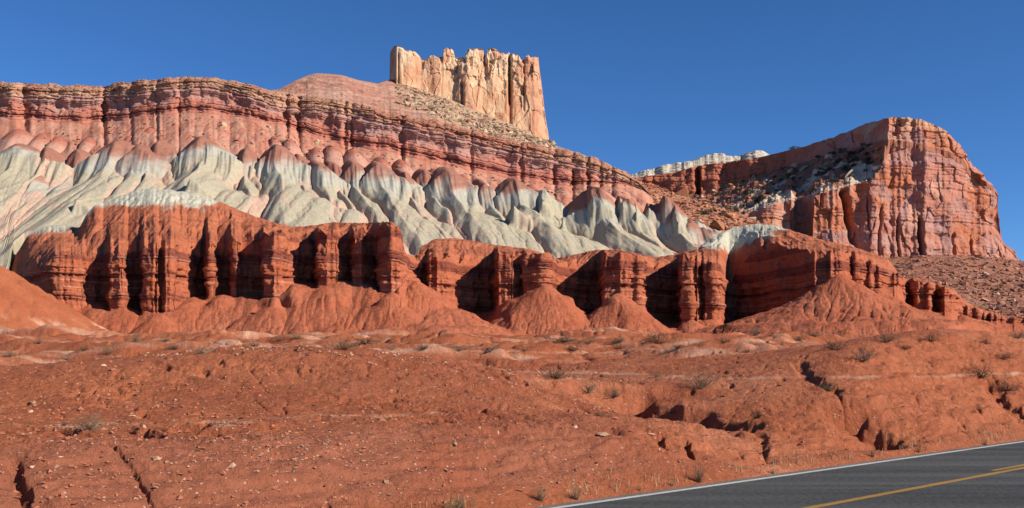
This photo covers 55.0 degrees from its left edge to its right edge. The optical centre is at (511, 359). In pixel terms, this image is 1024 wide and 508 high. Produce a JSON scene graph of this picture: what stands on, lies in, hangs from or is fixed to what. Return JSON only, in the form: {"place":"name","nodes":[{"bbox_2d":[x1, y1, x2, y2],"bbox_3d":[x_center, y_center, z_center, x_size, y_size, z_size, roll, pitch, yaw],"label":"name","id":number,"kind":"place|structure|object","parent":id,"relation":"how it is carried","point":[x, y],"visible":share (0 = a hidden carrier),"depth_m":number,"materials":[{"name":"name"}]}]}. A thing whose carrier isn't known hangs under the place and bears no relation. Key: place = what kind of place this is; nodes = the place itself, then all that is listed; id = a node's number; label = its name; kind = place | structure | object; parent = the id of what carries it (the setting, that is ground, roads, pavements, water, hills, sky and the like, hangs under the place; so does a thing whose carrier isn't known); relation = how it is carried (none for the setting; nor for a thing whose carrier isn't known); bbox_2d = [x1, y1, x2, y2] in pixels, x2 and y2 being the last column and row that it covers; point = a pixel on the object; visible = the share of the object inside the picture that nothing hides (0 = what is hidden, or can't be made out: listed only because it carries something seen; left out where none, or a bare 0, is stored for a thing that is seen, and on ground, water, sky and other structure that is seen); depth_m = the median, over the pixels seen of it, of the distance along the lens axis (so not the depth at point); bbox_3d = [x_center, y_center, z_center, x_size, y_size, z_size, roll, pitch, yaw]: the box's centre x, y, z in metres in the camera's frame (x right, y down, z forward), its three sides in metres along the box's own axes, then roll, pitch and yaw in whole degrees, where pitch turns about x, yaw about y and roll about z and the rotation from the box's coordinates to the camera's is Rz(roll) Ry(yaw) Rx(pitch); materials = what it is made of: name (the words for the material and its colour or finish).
{"place":"outdoors","nodes":[
{"label":"outdoors","id":0,"kind":"place"},
{"bbox_2d":[0,76,721,270],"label":"badland hill","id":1,"kind":"structure","parent":0,"point":[58,180],"depth_m":378.61,"materials":[{"name":"stone"}]},
{"bbox_2d":[39,111,635,204],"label":"rubble","id":2,"kind":"object","parent":1,"relation":"on","point":[261,133],"visible":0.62,"depth_m":417.81,"materials":[{"name":"brown stone"}]},
{"bbox_2d":[270,73,587,156],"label":"mesa slope","id":3,"kind":"structure","parent":0,"point":[382,96],"depth_m":526.32,"materials":[{"name":"stone"}]},
{"bbox_2d":[389,46,548,139],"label":"butte","id":4,"kind":"object","parent":3,"relation":"on","point":[497,84],"visible":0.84,"depth_m":604.09,"materials":[{"name":"stone"}]},
{"bbox_2d":[395,84,555,148],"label":"rubble","id":5,"kind":"object","parent":3,"relation":"on","point":[494,129],"visible":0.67,"depth_m":547.86,"materials":[{"name":"beige stone"}]},
{"bbox_2d":[0,266,1023,507],"bbox_3d":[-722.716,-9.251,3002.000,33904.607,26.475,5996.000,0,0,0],"label":"ground","id":6,"kind":"structure","parent":0,"point":[29,312],"depth_m":28.75,"materials":[{"name":"red soil"}]},
{"bbox_2d":[0,348,19,356],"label":"grey bush","id":7,"kind":"object","parent":6,"relation":"on","point":[12,354],"visible":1,"depth_m":67.08,"materials":[{"name":"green plant"}]},
{"bbox_2d":[58,355,75,359],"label":"grey bush","id":8,"kind":"object","parent":6,"relation":"on","point":[69,358],"visible":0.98,"depth_m":69.17,"materials":[{"name":"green plant"}]},
{"bbox_2d":[68,410,111,429],"bbox_3d":[-8.255,1.199,19.326,0.830,0.449,0.745,0,0,-18],"label":"dry bush","id":9,"kind":"object","parent":6,"relation":"on","point":[90,427],"visible":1,"depth_m":19.27,"materials":[{"name":"beige plant"}]},
{"bbox_2d":[125,335,147,341],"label":"scrub bush","id":10,"kind":"object","parent":6,"relation":"on","point":[135,339],"visible":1,"depth_m":74.27,"materials":[{"name":"green plant"}]},
{"bbox_2d":[152,456,160,460],"bbox_3d":[-6.314,1.770,17.456,0.141,0.103,0.125,1,-2,25],"label":"stone","id":11,"kind":"object","parent":6,"relation":"on","point":[155,458],"visible":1,"depth_m":17.42,"materials":[{"name":"beige stone"}]},
{"bbox_2d":[163,343,182,348],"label":"dark bush","id":12,"kind":"object","parent":6,"relation":"on","point":[170,347],"visible":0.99,"depth_m":73.00,"materials":[{"name":"green plant"}]},
{"bbox_2d":[186,343,219,353],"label":"scrub bush","id":13,"kind":"object","parent":6,"relation":"on","point":[201,352],"visible":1,"depth_m":31.81,"materials":[{"name":"green plant"}]},
{"bbox_2d":[227,462,235,468],"bbox_3d":[-5.098,1.946,17.822,0.182,0.112,0.151,-37,-18,31],"label":"stone","id":14,"kind":"object","parent":6,"relation":"on","point":[232,465],"visible":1,"depth_m":17.79,"materials":[{"name":"beige stone"}]},
{"bbox_2d":[248,338,262,345],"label":"scrub bush","id":15,"kind":"object","parent":6,"relation":"on","point":[255,343],"visible":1,"depth_m":79.10,"materials":[{"name":"green plant"}]},
{"bbox_2d":[288,332,305,338],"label":"scrub bush","id":16,"kind":"object","parent":6,"relation":"on","point":[293,337],"visible":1,"depth_m":102.99,"materials":[{"name":"green plant"}]},
{"bbox_2d":[321,333,358,349],"bbox_3d":[-5.892,-0.559,33.774,1.318,0.747,1.385,0,0,-19],"label":"scrub bush","id":17,"kind":"object","parent":6,"relation":"on","point":[343,347],"visible":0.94,"depth_m":33.88,"materials":[{"name":"green plant"}]},
{"bbox_2d":[95,345,635,415],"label":"gravel","id":18,"kind":"structure","parent":6,"relation":"on","point":[394,354],"depth_m":33.77,"materials":[{"name":"brown gravel"}]},
{"bbox_2d":[352,336,385,343],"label":"dark bush","id":19,"kind":"object","parent":6,"relation":"on","point":[368,341],"visible":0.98,"depth_m":78.43,"materials":[{"name":"green plant"}]},
{"bbox_2d":[0,362,818,507],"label":"pebbles","id":20,"kind":"object","parent":6,"relation":"on","point":[259,446],"visible":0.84,"depth_m":20.00,"materials":[{"name":"stone"}]},
{"bbox_2d":[418,336,430,349],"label":"grey bush","id":21,"kind":"object","parent":6,"relation":"on","point":[424,347],"visible":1,"depth_m":69.56,"materials":[{"name":"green plant"}]},
{"bbox_2d":[440,497,457,507],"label":"flowering bush","id":22,"kind":"object","parent":6,"relation":"on","point":[447,505],"visible":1,"depth_m":18.85,"materials":[{"name":"plant"}]},
{"bbox_2d":[451,342,466,350],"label":"grey bush","id":23,"kind":"object","parent":6,"relation":"on","point":[458,347],"visible":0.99,"depth_m":70.74,"materials":[{"name":"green plant"}]},
{"bbox_2d":[453,493,472,507],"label":"dry bush","id":24,"kind":"object","parent":6,"relation":"on","point":[461,504],"visible":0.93,"depth_m":19.04,"materials":[{"name":"brown plant"}]},
{"bbox_2d":[0,342,1019,507],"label":"clods","id":25,"kind":"object","parent":6,"relation":"on","point":[62,495],"visible":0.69,"depth_m":21.26,"materials":[{"name":"red soil"}]},
{"bbox_2d":[531,484,547,501],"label":"grass tuft","id":26,"kind":"object","parent":6,"relation":"on","point":[539,496],"visible":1,"depth_m":20.36,"materials":[{"name":"plant"}]},
{"bbox_2d":[538,362,568,378],"bbox_3d":[1.558,0.484,36.921,1.342,0.845,1.277,0,0,4],"label":"dark bush","id":27,"kind":"object","parent":6,"relation":"on","point":[556,376],"visible":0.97,"depth_m":36.76,"materials":[{"name":"green plant"}]},
{"bbox_2d":[543,335,577,343],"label":"dark bush","id":28,"kind":"object","parent":6,"relation":"on","point":[560,339],"visible":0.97,"depth_m":91.20,"materials":[{"name":"green plant"}]},
{"bbox_2d":[563,341,584,351],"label":"dark bush","id":29,"kind":"object","parent":6,"relation":"on","point":[573,348],"visible":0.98,"depth_m":83.16,"materials":[{"name":"green plant"}]},
{"bbox_2d":[565,482,584,499],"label":"grass tuft","id":30,"kind":"object","parent":6,"relation":"on","point":[576,497],"visible":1,"depth_m":20.89,"materials":[{"name":"plant"}]},
{"bbox_2d":[576,375,598,394],"bbox_3d":[2.745,0.987,37.268,1.178,0.956,1.547,0,0,27],"label":"dry bush","id":31,"kind":"object","parent":6,"relation":"on","point":[588,389],"visible":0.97,"depth_m":37.27,"materials":[{"name":"beige plant"}]},
{"bbox_2d":[588,409,611,416],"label":"dark bush","id":32,"kind":"object","parent":6,"relation":"on","point":[597,414],"visible":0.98,"depth_m":27.16,"materials":[{"name":"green plant"}]},
{"bbox_2d":[597,432,608,435],"bbox_3d":[2.308,1.890,24.982,0.336,0.058,0.436,4,10,17],"label":"flagstone","id":33,"kind":"object","parent":6,"relation":"on","point":[602,433],"visible":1,"depth_m":24.94,"materials":[{"name":"stone"}]},
{"bbox_2d":[604,383,627,397],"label":"dry bush","id":34,"kind":"object","parent":6,"relation":"on","point":[615,394],"visible":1,"depth_m":37.57,"materials":[{"name":"brown plant"}]},
{"bbox_2d":[607,333,627,341],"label":"scrub bush","id":35,"kind":"object","parent":6,"relation":"on","point":[621,339],"visible":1,"depth_m":89.80,"materials":[{"name":"green plant"}]},
{"bbox_2d":[611,343,628,348],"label":"scrub bush","id":36,"kind":"object","parent":6,"relation":"on","point":[617,347],"visible":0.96,"depth_m":84.89,"materials":[{"name":"green plant"}]},
{"bbox_2d":[639,326,677,343],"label":"dark bush","id":37,"kind":"object","parent":6,"relation":"on","point":[653,336],"visible":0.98,"depth_m":88.82,"materials":[{"name":"green plant"}]},
{"bbox_2d":[687,462,707,482],"bbox_3d":[4.469,2.731,23.732,0.545,0.525,0.414,0,0,3],"label":"grass tuft","id":38,"kind":"object","parent":6,"relation":"on","point":[698,479],"visible":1,"depth_m":23.73,"materials":[{"name":"plant"}]},
{"bbox_2d":[680,366,722,388],"bbox_3d":[7.420,0.700,38.515,1.729,1.039,1.551,0,0,-13],"label":"dry bush","id":39,"kind":"object","parent":6,"relation":"on","point":[701,382],"visible":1,"depth_m":38.55,"materials":[{"name":"brown plant"}]},
{"bbox_2d":[403,425,1018,507],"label":"dry grass","id":40,"kind":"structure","parent":6,"relation":"on","point":[736,467],"depth_m":25.30,"materials":[{"name":"plant"}]},
{"bbox_2d":[715,336,732,344],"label":"scrub bush","id":41,"kind":"object","parent":6,"relation":"on","point":[725,341],"visible":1,"depth_m":87.81,"materials":[{"name":"green plant"}]},
{"bbox_2d":[747,324,764,335],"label":"scrub bush","id":42,"kind":"object","parent":6,"relation":"on","point":[756,333],"visible":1,"depth_m":103.28,"materials":[{"name":"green plant"}]},
{"bbox_2d":[744,404,769,419],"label":"dark bush","id":43,"kind":"object","parent":6,"relation":"on","point":[760,414],"visible":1,"depth_m":32.36,"materials":[{"name":"green plant"}]},
{"bbox_2d":[791,332,809,339],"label":"scrub bush","id":44,"kind":"object","parent":6,"relation":"on","point":[799,337],"visible":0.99,"depth_m":93.17,"materials":[{"name":"green plant"}]},
{"bbox_2d":[803,329,824,336],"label":"scrub bush","id":45,"kind":"object","parent":6,"relation":"on","point":[817,333],"visible":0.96,"depth_m":96.00,"materials":[{"name":"green plant"}]},
{"bbox_2d":[815,380,843,390],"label":"dry bush","id":46,"kind":"object","parent":6,"relation":"on","point":[828,386],"visible":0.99,"depth_m":37.33,"materials":[{"name":"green plant"}]},
{"bbox_2d":[819,336,846,349],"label":"dark bush","id":47,"kind":"object","parent":6,"relation":"on","point":[834,348],"visible":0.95,"depth_m":44.83,"materials":[{"name":"green plant"}]},
{"bbox_2d":[852,339,876,361],"bbox_3d":[14.976,-0.394,41.682,1.256,1.125,1.345,0,0,37],"label":"grey bush","id":48,"kind":"object","parent":6,"relation":"on","point":[867,355],"visible":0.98,"depth_m":41.63,"materials":[{"name":"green plant"}]},
{"bbox_2d":[868,331,898,341],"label":"scrub bush","id":49,"kind":"object","parent":6,"relation":"on","point":[884,338],"visible":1,"depth_m":47.24,"materials":[{"name":"green plant"}]},
{"bbox_2d":[899,343,914,349],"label":"scrub bush","id":50,"kind":"object","parent":6,"relation":"on","point":[904,347],"visible":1,"depth_m":46.70,"materials":[{"name":"green plant"}]},
{"bbox_2d":[918,330,944,341],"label":"scrub bush","id":51,"kind":"object","parent":6,"relation":"on","point":[930,335],"visible":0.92,"depth_m":50.21,"materials":[{"name":"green plant"}]},
{"bbox_2d":[957,362,993,379],"bbox_3d":[21.950,0.737,45.973,1.773,1.281,1.734,0,0,-30],"label":"dark bush","id":52,"kind":"object","parent":6,"relation":"on","point":[980,375],"visible":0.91,"depth_m":45.79,"materials":[{"name":"green plant"}]},
{"bbox_2d":[978,336,993,346],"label":"scrub bush","id":53,"kind":"object","parent":6,"relation":"on","point":[985,342],"visible":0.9,"depth_m":54.23,"materials":[{"name":"green plant"}]},
{"bbox_2d":[989,350,1020,359],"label":"dark bush","id":54,"kind":"object","parent":6,"relation":"on","point":[1004,357],"visible":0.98,"depth_m":51.32,"materials":[{"name":"green plant"}]},
{"bbox_2d":[988,373,1022,394],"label":"dark bush","id":55,"kind":"object","parent":6,"relation":"on","point":[1007,386],"visible":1,"depth_m":44.89,"materials":[{"name":"green plant"}]},
{"bbox_2d":[1003,329,1023,338],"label":"scrub bush","id":56,"kind":"object","parent":6,"relation":"on","point":[1016,336],"visible":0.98,"depth_m":60.12,"materials":[{"name":"green plant"}]},
{"bbox_2d":[0,0,1023,260],"label":"sky","id":57,"kind":"structure","parent":0,"point":[633,86],"materials":[{"name":"blue"}]},
{"bbox_2d":[11,188,1023,335],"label":"red cliff","id":58,"kind":"structure","parent":0,"point":[153,261],"depth_m":252.10,"materials":[{"name":"red stone"}]},
{"bbox_2d":[638,181,753,230],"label":"talus slope","id":59,"kind":"structure","parent":0,"point":[697,207],"depth_m":445.43,"materials":[{"name":"brown stone"}]},
{"bbox_2d":[676,188,688,196],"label":"boulder","id":60,"kind":"object","parent":59,"relation":"on","point":[684,191],"visible":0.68,"depth_m":467.19,"materials":[{"name":"orange stone"}]},
{"bbox_2d":[637,180,762,245],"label":"rubble","id":61,"kind":"object","parent":59,"relation":"on","point":[708,222],"visible":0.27,"depth_m":441.11,"materials":[{"name":"orange stone"}]},
{"bbox_2d":[709,220,724,229],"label":"boulder","id":62,"kind":"object","parent":59,"relation":"on","point":[717,224],"visible":0.78,"depth_m":391.54,"materials":[{"name":"orange stone"}]},
{"bbox_2d":[725,213,735,217],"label":"boulder","id":63,"kind":"object","parent":59,"relation":"on","point":[729,215],"visible":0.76,"depth_m":432.12,"materials":[{"name":"orange stone"}]},
{"bbox_2d":[631,150,769,177],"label":"ridge","id":64,"kind":"structure","parent":0,"point":[715,158],"depth_m":1463.17,"materials":[{"name":"stone"}]},
{"bbox_2d":[533,440,1023,507],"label":"road","id":65,"kind":"structure","parent":0,"point":[988,476],"depth_m":22.99,"materials":[{"name":"asphalt"}]},
{"bbox_2d":[634,117,1018,260],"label":"sandstone butte","id":66,"kind":"object","parent":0,"point":[927,188],"visible":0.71,"depth_m":783.12,"materials":[{"name":"brown stone"}]},
{"bbox_2d":[758,185,767,190],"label":"juniper","id":67,"kind":"object","parent":66,"relation":"on","point":[763,187],"visible":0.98,"depth_m":857.23,"materials":[{"name":"green plant"}]},
{"bbox_2d":[787,169,797,173],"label":"rock","id":68,"kind":"object","parent":66,"relation":"on","point":[789,170],"visible":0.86,"depth_m":890.67,"materials":[{"name":"stone"}]},
{"bbox_2d":[816,170,825,175],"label":"juniper","id":69,"kind":"object","parent":66,"relation":"on","point":[819,172],"visible":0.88,"depth_m":812.11,"materials":[{"name":"green plant"}]},
{"bbox_2d":[825,154,832,158],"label":"rock","id":70,"kind":"object","parent":66,"relation":"on","point":[827,156],"visible":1,"depth_m":860.05,"materials":[{"name":"stone"}]},
{"bbox_2d":[826,178,837,183],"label":"juniper","id":71,"kind":"object","parent":66,"relation":"on","point":[832,181],"visible":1,"depth_m":770.19,"materials":[{"name":"green plant"}]},
{"bbox_2d":[845,170,854,177],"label":"rock","id":72,"kind":"object","parent":66,"relation":"on","point":[849,173],"visible":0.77,"depth_m":784.17,"materials":[{"name":"stone"}]},
{"bbox_2d":[849,156,859,160],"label":"juniper","id":73,"kind":"object","parent":66,"relation":"on","point":[854,158],"visible":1,"depth_m":812.25,"materials":[{"name":"green plant"}]},
{"bbox_2d":[872,165,879,170],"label":"rock","id":74,"kind":"object","parent":66,"relation":"on","point":[874,168],"visible":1,"depth_m":771.90,"materials":[{"name":"stone"}]},
{"bbox_2d":[873,153,880,159],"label":"rock","id":75,"kind":"object","parent":66,"relation":"on","point":[875,156],"visible":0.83,"depth_m":780.94,"materials":[{"name":"orange stone"}]},
{"bbox_2d":[887,255,1023,316],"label":"talus slope","id":76,"kind":"structure","parent":0,"point":[968,298],"depth_m":651.81,"materials":[{"name":"brown stone"}]},
{"bbox_2d":[884,253,1023,316],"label":"rubble","id":77,"kind":"object","parent":76,"relation":"on","point":[993,293],"visible":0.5,"depth_m":628.42,"materials":[{"name":"brown stone"}]}
]}

